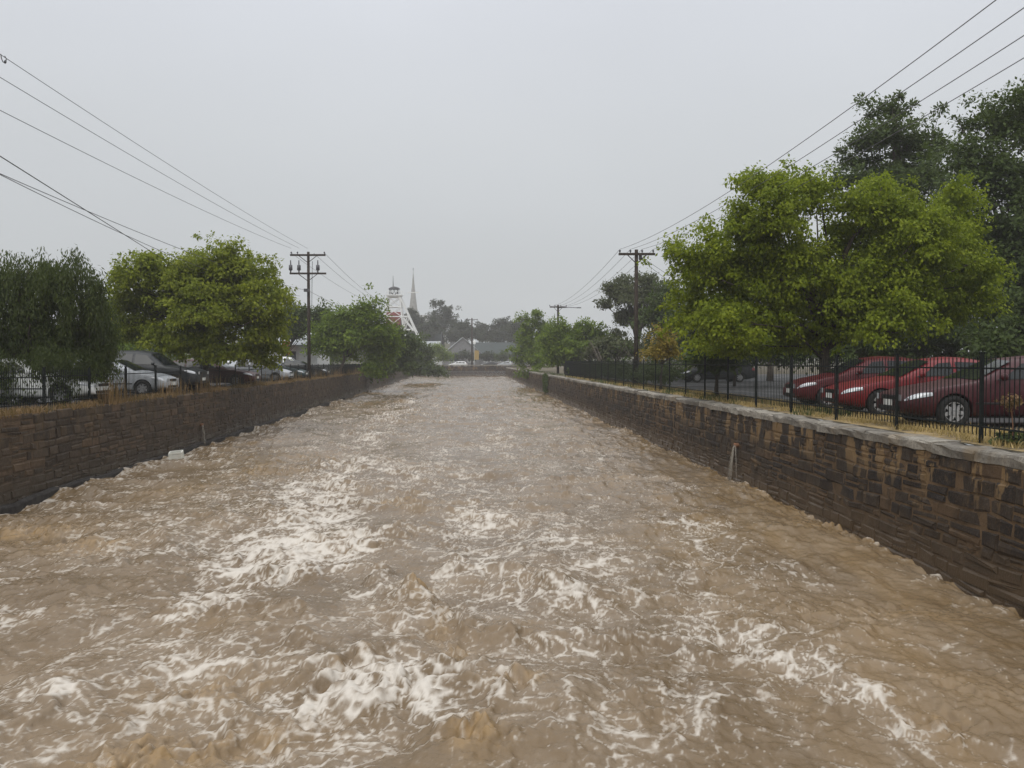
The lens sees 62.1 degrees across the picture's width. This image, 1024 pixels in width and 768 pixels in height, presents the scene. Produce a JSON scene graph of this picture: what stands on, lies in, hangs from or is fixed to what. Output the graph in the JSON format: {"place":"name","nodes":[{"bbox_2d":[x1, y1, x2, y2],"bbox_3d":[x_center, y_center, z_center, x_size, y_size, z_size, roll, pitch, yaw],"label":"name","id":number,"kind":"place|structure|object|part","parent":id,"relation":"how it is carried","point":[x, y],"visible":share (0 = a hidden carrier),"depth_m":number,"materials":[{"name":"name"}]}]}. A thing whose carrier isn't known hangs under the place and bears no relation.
{"place":"outdoors","nodes":[
{"label":"outdoors","id":0,"kind":"place"},
{"bbox_2d":[0,156,165,260],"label":"service cable","id":1,"kind":"object","parent":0,"point":[72,201],"visible":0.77,"depth_m":24.20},
{"bbox_2d":[0,375,1023,767],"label":"river water","id":2,"kind":"structure","parent":0,"point":[472,571],"depth_m":11.46,"materials":[{"name":"brown liquid"}]},
{"bbox_2d":[168,450,183,459],"bbox_3d":[-11.289,2.432,28.592,0.445,0.322,0.345,-6,11,-14],"label":"plastic crate","id":3,"kind":"object","parent":2,"relation":"in","point":[180,453],"visible":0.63,"depth_m":28.46,"materials":[{"name":"white plastic"}]},
{"bbox_2d":[0,0,1023,444],"label":"sky","id":4,"kind":"structure","parent":0,"point":[496,154],"materials":[{"name":"grey"}]},
{"bbox_2d":[174,340,851,370],"bbox_3d":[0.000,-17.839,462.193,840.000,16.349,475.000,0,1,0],"label":"hill","id":5,"kind":"structure","parent":0,"point":[447,347],"depth_m":292.76,"materials":[{"name":"green plant"}]},
{"bbox_2d":[401,307,430,331],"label":"hill tree","id":6,"kind":"object","parent":5,"relation":"on","point":[416,318],"visible":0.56,"depth_m":288.76,"materials":[{"name":"green plant"}]},
{"bbox_2d":[408,332,444,361],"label":"house","id":7,"kind":"structure","parent":5,"relation":"on","point":[439,337],"depth_m":272.59,"materials":[{"name":"white paint"}]},
{"bbox_2d":[410,318,444,340],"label":"hill tree","id":8,"kind":"object","parent":5,"relation":"on","point":[431,327],"visible":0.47,"depth_m":268.94,"materials":[{"name":"green plant"}]},
{"bbox_2d":[409,273,446,342],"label":"church","id":9,"kind":"structure","parent":5,"relation":"on","point":[413,303],"depth_m":453.04,"materials":[{"name":"stone"}]},
{"bbox_2d":[422,341,443,364],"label":"house","id":10,"kind":"structure","parent":5,"relation":"on","point":[431,342],"depth_m":254.16,"materials":[{"name":"white paint"}]},
{"bbox_2d":[424,299,464,336],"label":"hill tree","id":11,"kind":"object","parent":5,"relation":"on","point":[444,319],"visible":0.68,"depth_m":298.72,"materials":[{"name":"green plant"}]},
{"bbox_2d":[449,319,469,346],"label":"house","id":12,"kind":"structure","parent":5,"relation":"on","point":[452,343],"depth_m":316.93,"materials":[{"name":"white paint"}]},
{"bbox_2d":[443,318,480,343],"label":"hill tree","id":13,"kind":"object","parent":5,"relation":"on","point":[453,335],"visible":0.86,"depth_m":277.15,"materials":[{"name":"green plant"}]},
{"bbox_2d":[467,321,492,341],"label":"hill tree","id":14,"kind":"object","parent":5,"relation":"on","point":[481,326],"visible":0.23,"depth_m":308.68,"materials":[{"name":"green plant"}]},
{"bbox_2d":[476,316,510,341],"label":"hill tree","id":15,"kind":"object","parent":5,"relation":"on","point":[500,322],"visible":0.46,"depth_m":288.27,"materials":[{"name":"green plant"}]},
{"bbox_2d":[484,324,514,341],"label":"hill tree","id":16,"kind":"object","parent":5,"relation":"on","point":[500,336],"visible":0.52,"depth_m":277.91,"materials":[{"name":"green plant"}]},
{"bbox_2d":[505,318,528,364],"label":"hill tree","id":17,"kind":"object","parent":5,"relation":"on","point":[516,325],"visible":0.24,"depth_m":249.18,"materials":[{"name":"green plant"}]},
{"bbox_2d":[39,366,1023,452],"bbox_3d":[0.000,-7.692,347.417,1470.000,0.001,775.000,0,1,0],"label":"ground","id":18,"kind":"structure","parent":0,"point":[553,369],"depth_m":105.28,"materials":[{"name":"soil"}]},
{"bbox_2d":[0,244,119,404],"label":"pepper tree","id":19,"kind":"object","parent":18,"relation":"on","point":[39,299],"visible":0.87,"depth_m":25.73,"materials":[{"name":"green plant"}]},
{"bbox_2d":[67,297,128,399],"bbox_3d":[-13.199,-1.078,27.037,1.786,3.678,2.106,-1,2,-34],"label":"pepper tree","id":20,"kind":"object","parent":18,"relation":"on","point":[109,355],"visible":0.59,"depth_m":26.72,"materials":[{"name":"green plant"}]},
{"bbox_2d":[0,379,269,409],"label":"car park","id":21,"kind":"structure","parent":18,"relation":"on","point":[75,400],"depth_m":27.04,"materials":[{"name":"grey asphalt"}]},
{"bbox_2d":[0,358,111,404],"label":"parked car","id":22,"kind":"object","parent":21,"relation":"on","point":[94,386],"visible":0.38,"depth_m":25.67,"materials":[{"name":"white paint"}]},
{"bbox_3d":[-14.920,-0.485,25.732,0.900,0.348,0.172,0,1,0],"label":"side window","id":23,"kind":"part","parent":22,"relation":"part of","materials":[{"name":"grey glass"}]},
{"bbox_2d":[104,308,146,350],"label":"backdrop tree","id":24,"kind":"object","parent":21,"relation":"on","point":[128,345],"visible":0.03,"depth_m":68.92,"materials":[{"name":"green plant"}]},
{"bbox_2d":[73,359,178,395],"bbox_3d":[-15.018,-0.282,32.464,4.197,1.458,1.912,0,1,0],"label":"parked car","id":25,"kind":"object","parent":21,"relation":"on","point":[131,366],"visible":0.23,"depth_m":31.75,"materials":[{"name":"silver metal"}]},
{"bbox_2d":[116,350,208,391],"bbox_3d":[-15.467,-0.533,35.938,4.897,1.780,2.054,0,1,0],"label":"parked car","id":26,"kind":"object","parent":21,"relation":"on","point":[149,360],"visible":0.34,"depth_m":35.19,"materials":[{"name":"grey paint"}]},
{"bbox_3d":[-16.120,-1.035,35.131,0.860,0.428,0.174,0,1,0],"label":"side window","id":27,"kind":"part","parent":26,"relation":"part of","materials":[{"name":"grey glass"}]},
{"bbox_3d":[-15.135,-1.014,35.129,0.930,0.467,0.177,0,1,0],"label":"side window","id":28,"kind":"part","parent":26,"relation":"part of","materials":[{"name":"grey glass"}]},
{"bbox_2d":[145,331,188,360],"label":"backdrop tree","id":29,"kind":"object","parent":21,"relation":"on","point":[153,350],"visible":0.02,"depth_m":94.19,"materials":[{"name":"green plant"}]},
{"bbox_2d":[102,230,301,385],"bbox_3d":[-14.611,-3.446,39.945,8.079,7.842,8.862,-1,2,-38],"label":"ash tree","id":30,"kind":"object","parent":21,"relation":"on","point":[200,309],"visible":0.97,"depth_m":38.99,"materials":[{"name":"green plant"}]},
{"bbox_2d":[171,327,253,360],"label":"backdrop tree","id":31,"kind":"object","parent":21,"relation":"on","point":[225,341],"visible":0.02,"depth_m":99.96,"materials":[{"name":"green plant"}]},
{"bbox_2d":[173,359,260,385],"bbox_3d":[-16.017,-0.617,45.399,4.897,1.459,1.988,0,1,0],"label":"parked car","id":32,"kind":"object","parent":21,"relation":"on","point":[251,375],"visible":0.34,"depth_m":44.62,"materials":[{"name":"black paint"}]},
{"bbox_3d":[-16.690,-1.025,44.628,0.820,0.341,0.167,0,1,0],"label":"side window","id":33,"kind":"part","parent":32,"relation":"part of","materials":[{"name":"grey glass"}]},
{"bbox_2d":[228,360,293,380],"bbox_3d":[-16.168,-0.849,54.356,4.197,1.458,1.912,0,1,0],"label":"parked car","id":34,"kind":"object","parent":21,"relation":"on","point":[286,373],"visible":0.29,"depth_m":53.60,"materials":[{"name":"silver metal"}]},
{"bbox_2d":[276,357,294,362],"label":"parked car","id":35,"kind":"object","parent":21,"relation":"on","point":[293,359],"visible":0.03,"depth_m":77.08,"materials":[{"name":"white paint"}]},
{"bbox_2d":[275,362,308,378],"bbox_3d":[-16.968,-0.985,60.395,4.797,1.417,1.990,0,1,0],"label":"parked car","id":36,"kind":"object","parent":21,"relation":"on","point":[303,372],"visible":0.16,"depth_m":59.86,"materials":[{"name":"grey paint"}]},
{"bbox_2d":[282,360,329,376],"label":"parked car","id":37,"kind":"object","parent":21,"relation":"on","point":[296,362],"visible":0.21,"depth_m":70.66,"materials":[{"name":"grey paint"}]},
{"bbox_2d":[0,372,360,418],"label":"dead grass","id":38,"kind":"structure","parent":18,"relation":"on","point":[12,411],"depth_m":26.40,"materials":[{"name":"beige plant"}]},
{"bbox_2d":[0,363,361,409],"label":"picket fence","id":39,"kind":"object","parent":18,"relation":"on","point":[352,366],"visible":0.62,"depth_m":29.18,"materials":[{"name":"black metal"}]},
{"bbox_2d":[0,371,413,513],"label":"stone wall","id":40,"kind":"structure","parent":18,"relation":"on","point":[42,455],"depth_m":27.04,"materials":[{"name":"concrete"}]},
{"bbox_2d":[92,367,359,403],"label":"dead stalks","id":41,"kind":"object","parent":18,"relation":"on","point":[117,393],"visible":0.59,"depth_m":32.90,"materials":[{"name":"brown plant"}]},
{"bbox_2d":[271,332,329,367],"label":"cottage","id":42,"kind":"structure","parent":18,"relation":"on","point":[296,350],"depth_m":86.96,"materials":[{"name":"white paint"}]},
{"bbox_2d":[282,350,297,360],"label":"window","id":43,"kind":"structure","parent":42,"relation":"in","point":[294,352],"depth_m":86.93,"materials":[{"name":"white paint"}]},
{"bbox_2d":[289,252,325,377],"bbox_3d":[-14.837,-4.901,61.811,2.710,9.400,0.435,0,1,0],"label":"utility pole","id":44,"kind":"object","parent":18,"relation":"on","point":[308,255],"visible":0.98,"depth_m":61.73,"materials":[{"name":"wood"}]},
{"bbox_2d":[0,110,286,246],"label":"power line","id":45,"kind":"object","parent":44,"relation":"attached to","point":[118,169],"visible":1,"depth_m":27.80,"materials":[{"name":"black metal"}]},
{"bbox_2d":[0,174,296,295],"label":"service cable","id":46,"kind":"object","parent":44,"relation":"attached to","point":[95,221],"visible":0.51,"depth_m":25.81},
{"bbox_2d":[0,77,297,247],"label":"power line","id":47,"kind":"object","parent":44,"relation":"attached to","point":[127,153],"visible":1,"depth_m":29.11,"materials":[{"name":"black metal"}]},
{"bbox_2d":[0,54,302,245],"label":"power line","id":48,"kind":"object","parent":44,"relation":"attached to","point":[128,138],"visible":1,"depth_m":29.12,"materials":[{"name":"black metal"}]},
{"bbox_2d":[0,173,306,290],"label":"service cable","id":49,"kind":"object","parent":44,"relation":"attached to","point":[105,218],"visible":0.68,"depth_m":25.82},
{"bbox_2d":[281,298,335,356],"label":"tree","id":50,"kind":"object","parent":18,"relation":"on","point":[298,329],"visible":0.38,"depth_m":83.12,"materials":[{"name":"green plant"}]},
{"bbox_2d":[330,353,361,363],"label":"backdrop tree","id":51,"kind":"object","parent":18,"relation":"on","point":[337,361],"visible":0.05,"depth_m":119.64,"materials":[{"name":"green plant"}]},
{"bbox_2d":[298,282,406,378],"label":"tree","id":52,"kind":"object","parent":18,"relation":"on","point":[350,332],"visible":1,"depth_m":79.12,"materials":[{"name":"green plant"}]},
{"bbox_2d":[358,321,424,383],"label":"tree","id":53,"kind":"object","parent":18,"relation":"on","point":[404,361],"visible":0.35,"depth_m":97.36,"materials":[{"name":"green plant"}]},
{"bbox_2d":[383,283,419,337],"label":"mine headframe","id":54,"kind":"object","parent":18,"relation":"on","point":[396,316],"visible":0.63,"depth_m":248.54,"materials":[{"name":"white paint"}]},
{"bbox_2d":[396,330,450,378],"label":"bank tree","id":55,"kind":"object","parent":18,"relation":"on","point":[426,367],"visible":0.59,"depth_m":133.91,"materials":[{"name":"green plant"}]},
{"bbox_2d":[423,341,457,362],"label":"bank tree","id":56,"kind":"object","parent":18,"relation":"on","point":[441,355],"visible":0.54,"depth_m":199.30,"materials":[{"name":"green plant"}]},
{"bbox_2d":[448,361,466,364],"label":"parked car","id":57,"kind":"object","parent":18,"relation":"on","point":[460,363],"visible":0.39,"depth_m":212.11,"materials":[{"name":"white paint"}]},
{"bbox_2d":[443,337,481,364],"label":"house","id":58,"kind":"structure","parent":18,"relation":"on","point":[462,343],"depth_m":233.32,"materials":[{"name":"white paint"}]},
{"bbox_2d":[452,348,475,361],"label":"shrub","id":59,"kind":"object","parent":18,"relation":"on","point":[463,354],"visible":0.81,"depth_m":227.71,"materials":[{"name":"green plant"}]},
{"bbox_2d":[466,318,477,364],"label":"utility pole","id":60,"kind":"object","parent":18,"relation":"on","point":[471,319],"visible":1,"depth_m":224.62,"materials":[{"name":"wood"}]},
{"bbox_2d":[473,340,478,364],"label":"pylon sign","id":61,"kind":"object","parent":18,"relation":"on","point":[476,354],"visible":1,"depth_m":221.58,"materials":[{"name":"paint"}]},
{"bbox_2d":[414,365,556,375],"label":"stone wall","id":62,"kind":"structure","parent":18,"relation":"on","point":[473,371],"depth_m":206.13,"materials":[{"name":"grey stone"}]},
{"bbox_2d":[480,362,497,366],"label":"parked car","id":63,"kind":"object","parent":18,"relation":"on","point":[490,363],"visible":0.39,"depth_m":216.10,"materials":[{"name":"grey paint"}]},
{"bbox_2d":[479,350,499,361],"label":"shrub","id":64,"kind":"object","parent":18,"relation":"on","point":[487,356],"visible":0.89,"depth_m":231.28,"materials":[{"name":"green plant"}]},
{"bbox_2d":[473,342,526,364],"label":"long building","id":65,"kind":"structure","parent":18,"relation":"on","point":[494,347],"depth_m":259.78,"materials":[{"name":"white paint"}]},
{"bbox_2d":[494,349,512,361],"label":"shrub","id":66,"kind":"object","parent":18,"relation":"on","point":[500,356],"visible":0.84,"depth_m":222.91,"materials":[{"name":"green plant"}]},
{"bbox_2d":[497,361,513,364],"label":"parked car","id":67,"kind":"object","parent":18,"relation":"on","point":[506,363],"visible":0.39,"depth_m":212.78,"materials":[{"name":"silver metal"}]},
{"bbox_2d":[504,309,556,378],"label":"bush","id":68,"kind":"object","parent":18,"relation":"on","point":[525,341],"visible":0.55,"depth_m":117.43,"materials":[{"name":"green plant"}]},
{"bbox_2d":[532,313,585,373],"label":"bush","id":69,"kind":"object","parent":18,"relation":"on","point":[551,349],"visible":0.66,"depth_m":91.98,"materials":[{"name":"green plant"}]},
{"bbox_2d":[549,305,580,372],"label":"utility pole","id":70,"kind":"object","parent":18,"relation":"on","point":[558,307],"visible":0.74,"depth_m":96.60,"materials":[{"name":"wood"}]},
{"bbox_2d":[558,316,611,363],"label":"tree","id":71,"kind":"object","parent":18,"relation":"on","point":[589,331],"visible":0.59,"depth_m":91.25,"materials":[{"name":"green plant"}]},
{"bbox_2d":[580,333,644,362],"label":"bush","id":72,"kind":"object","parent":18,"relation":"on","point":[606,346],"visible":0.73,"depth_m":77.09,"materials":[{"name":"green plant"}]},
{"bbox_2d":[566,333,691,385],"bbox_3d":[6.870,-1.718,60.400,3.127,3.249,40.838,0,1,-3],"label":"hedge","id":73,"kind":"object","parent":18,"relation":"on","point":[640,367],"visible":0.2,"depth_m":46.72,"materials":[{"name":"green plant"}]},
{"bbox_2d":[592,270,672,366],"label":"gum tree","id":74,"kind":"object","parent":18,"relation":"on","point":[620,292],"visible":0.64,"depth_m":87.34,"materials":[{"name":"green plant"}]},
{"bbox_2d":[613,279,697,363],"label":"tree","id":75,"kind":"object","parent":18,"relation":"on","point":[650,316],"visible":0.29,"depth_m":69.90,"materials":[{"name":"green plant"}]},
{"bbox_2d":[674,326,784,385],"bbox_3d":[11.813,-1.843,44.823,6.863,4.281,4.002,-1,2,-32],"label":"shrub","id":76,"kind":"object","parent":18,"relation":"on","point":[751,358],"visible":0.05,"depth_m":44.64,"materials":[{"name":"green plant"}]},
{"bbox_2d":[506,367,1023,617],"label":"stone wall","id":77,"kind":"structure","parent":18,"relation":"on","point":[948,510],"depth_m":16.18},
{"bbox_2d":[542,373,548,393],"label":"creeper","id":78,"kind":"object","parent":77,"relation":"attached to","point":[545,379],"visible":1,"depth_m":87.01,"materials":[{"name":"green plant"}]},
{"bbox_2d":[563,375,1023,451],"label":"verge","id":79,"kind":"structure","parent":18,"relation":"on","point":[910,431],"depth_m":17.33,"materials":[{"name":"green plant"}]},
{"bbox_2d":[619,249,654,383],"bbox_3d":[7.000,-3.700,47.878,2.040,7.720,0.355,0,1,0],"label":"utility pole","id":80,"kind":"object","parent":79,"relation":"on","point":[636,253],"visible":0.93,"depth_m":47.80,"materials":[{"name":"wood"}]},
{"bbox_2d":[622,0,995,248],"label":"power line","id":81,"kind":"object","parent":80,"relation":"attached to","point":[850,107],"visible":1,"depth_m":17.23,"materials":[{"name":"black metal"}]},
{"bbox_2d":[632,7,1023,248],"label":"power line","id":82,"kind":"object","parent":80,"relation":"attached to","point":[877,108],"visible":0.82,"depth_m":17.38,"materials":[{"name":"black metal"}]},
{"bbox_2d":[644,35,1023,248],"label":"power line","id":83,"kind":"object","parent":80,"relation":"attached to","point":[890,119],"visible":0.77,"depth_m":18.02,"materials":[{"name":"black metal"}]},
{"bbox_2d":[655,58,1023,248],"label":"power line","id":84,"kind":"object","parent":80,"relation":"attached to","point":[910,124],"visible":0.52,"depth_m":18.74,"materials":[{"name":"black metal"}]},
{"bbox_2d":[635,321,684,389],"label":"young tree","id":85,"kind":"object","parent":79,"relation":"on","point":[662,351],"visible":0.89,"depth_m":37.81,"materials":[{"name":"green plant"}]},
{"bbox_2d":[532,371,851,416],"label":"green grass","id":86,"kind":"structure","parent":79,"relation":"on","point":[710,398],"depth_m":28.50,"materials":[{"name":"green plant"}]},
{"bbox_2d":[683,328,747,374],"bbox_3d":[7.572,-1.146,31.533,2.370,3.567,2.502,0,1,0],"label":"shrub","id":87,"kind":"object","parent":79,"relation":"on","point":[707,359],"visible":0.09,"depth_m":31.26,"materials":[{"name":"green plant"}]},
{"bbox_2d":[565,352,1023,442],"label":"fence","id":88,"kind":"object","parent":79,"relation":"on","point":[716,385],"visible":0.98,"depth_m":19.81,"materials":[{"name":"black metal"}]},
{"bbox_2d":[988,392,1023,444],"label":"weed","id":89,"kind":"object","parent":79,"relation":"on","point":[1007,440],"visible":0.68,"depth_m":13.19,"materials":[{"name":"green plant"}]},
{"bbox_2d":[594,374,1023,430],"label":"car park","id":90,"kind":"structure","parent":18,"relation":"on","point":[970,419],"depth_m":39.83,"materials":[{"name":"grey asphalt"}]},
{"bbox_2d":[654,303,711,362],"bbox_3d":[13.812,-3.294,61.861,7.110,6.360,4.835,0,1,0],"label":"backdrop tree","id":91,"kind":"object","parent":90,"relation":"on","point":[682,339],"visible":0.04,"depth_m":61.29,"materials":[{"name":"green plant"}]},
{"bbox_2d":[681,364,754,381],"bbox_3d":[12.994,-0.849,54.333,4.897,1.459,1.988,0,1,-8],"label":"parked car","id":92,"kind":"object","parent":90,"relation":"on","point":[742,374],"visible":0.19,"depth_m":53.65,"materials":[{"name":"grey paint"}]},
{"bbox_2d":[671,241,833,380],"bbox_3d":[17.365,-5.101,58.957,13.108,10.096,6.666,0,1,0],"label":"backdrop tree","id":93,"kind":"object","parent":90,"relation":"on","point":[768,333],"visible":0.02,"depth_m":57.94,"materials":[{"name":"green plant"}]},
{"bbox_2d":[811,245,882,357],"bbox_3d":[24.853,-5.455,59.816,9.300,10.759,6.420,0,1,0],"label":"backdrop tree","id":94,"kind":"object","parent":90,"relation":"on","point":[845,270],"visible":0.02,"depth_m":60.18,"materials":[{"name":"green plant"}]},
{"bbox_2d":[783,356,915,405],"bbox_3d":[10.018,-0.072,24.366,4.197,1.458,1.912,0,1,0],"label":"parked car","id":95,"kind":"object","parent":90,"relation":"on","point":[829,373],"visible":0.27,"depth_m":23.68,"materials":[{"name":"red paint"}]},
{"bbox_3d":[9.935,-0.462,23.626,0.870,0.362,0.163,0,1,0],"label":"side window","id":96,"kind":"part","parent":95,"relation":"part of","materials":[{"name":"grey glass"}]},
{"bbox_3d":[10.875,-0.482,23.632,0.850,0.338,0.166,0,1,0],"label":"side window","id":97,"kind":"part","parent":95,"relation":"part of","materials":[{"name":"grey glass"}]},
{"bbox_2d":[822,357,978,415],"bbox_3d":[10.188,0.037,20.908,4.797,1.417,1.990,0,1,0],"label":"parked car","id":98,"kind":"object","parent":90,"relation":"on","point":[891,382],"visible":0.23,"depth_m":20.18,"materials":[{"name":"red paint"}]},
{"bbox_3d":[9.990,-0.340,20.133,0.900,0.348,0.172,0,1,0],"label":"side window","id":99,"kind":"part","parent":98,"relation":"part of","materials":[{"name":"grey glass"}]},
{"bbox_3d":[10.980,-0.359,20.138,0.920,0.330,0.169,0,1,0],"label":"side window","id":100,"kind":"part","parent":98,"relation":"part of","materials":[{"name":"grey glass"}]},
{"bbox_2d":[887,256,993,345],"bbox_3d":[26.544,-4.361,51.002,10.344,9.042,5.652,0,1,0],"label":"backdrop tree","id":101,"kind":"object","parent":90,"relation":"on","point":[970,318],"visible":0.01,"depth_m":50.90,"materials":[{"name":"green plant"}]},
{"bbox_2d":[877,356,1023,427],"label":"parked car","id":102,"kind":"object","parent":90,"relation":"on","point":[974,393],"visible":0.62,"depth_m":16.59,"materials":[{"name":"red paint"}]},
{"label":"side window","id":103,"kind":"part","parent":102,"relation":"part of","materials":[{"name":"grey glass"}]},
{"bbox_2d":[763,320,884,375],"bbox_3d":[16.520,-1.819,43.568,7.234,4.321,4.335,0,2,13],"label":"shrub","id":104,"kind":"object","parent":18,"relation":"on","point":[857,351],"visible":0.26,"depth_m":43.25,"materials":[{"name":"green plant"}]},
{"bbox_2d":[636,154,1018,373],"bbox_3d":[10.407,-3.442,27.954,12.882,8.484,6.856,0,1,0],"label":"ash tree","id":105,"kind":"object","parent":18,"relation":"on","point":[842,302],"visible":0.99,"depth_m":26.97,"materials":[{"name":"green plant"}]},
{"bbox_2d":[819,89,974,259],"bbox_3d":[20.501,-7.950,46.300,8.753,16.414,6.798,0,1,0],"label":"evergreen tree","id":106,"kind":"object","parent":18,"relation":"on","point":[905,146],"visible":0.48,"depth_m":45.41,"materials":[{"name":"green plant"}]},
{"bbox_2d":[863,316,984,360],"bbox_3d":[21.535,-1.688,42.420,7.927,4.116,4.936,0,1,0],"label":"shrub","id":107,"kind":"object","parent":18,"relation":"on","point":[946,348],"visible":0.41,"depth_m":41.99,"materials":[{"name":"green plant"}]},
{"bbox_2d":[912,74,1023,348],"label":"evergreen tree","id":108,"kind":"object","parent":18,"relation":"on","point":[993,169],"visible":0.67,"depth_m":35.83,"materials":[{"name":"green plant"}]},
{"bbox_2d":[955,306,1023,359],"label":"shrub","id":109,"kind":"object","parent":18,"relation":"on","point":[1007,341],"visible":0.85,"depth_m":32.60,"materials":[{"name":"green plant"}]}
]}

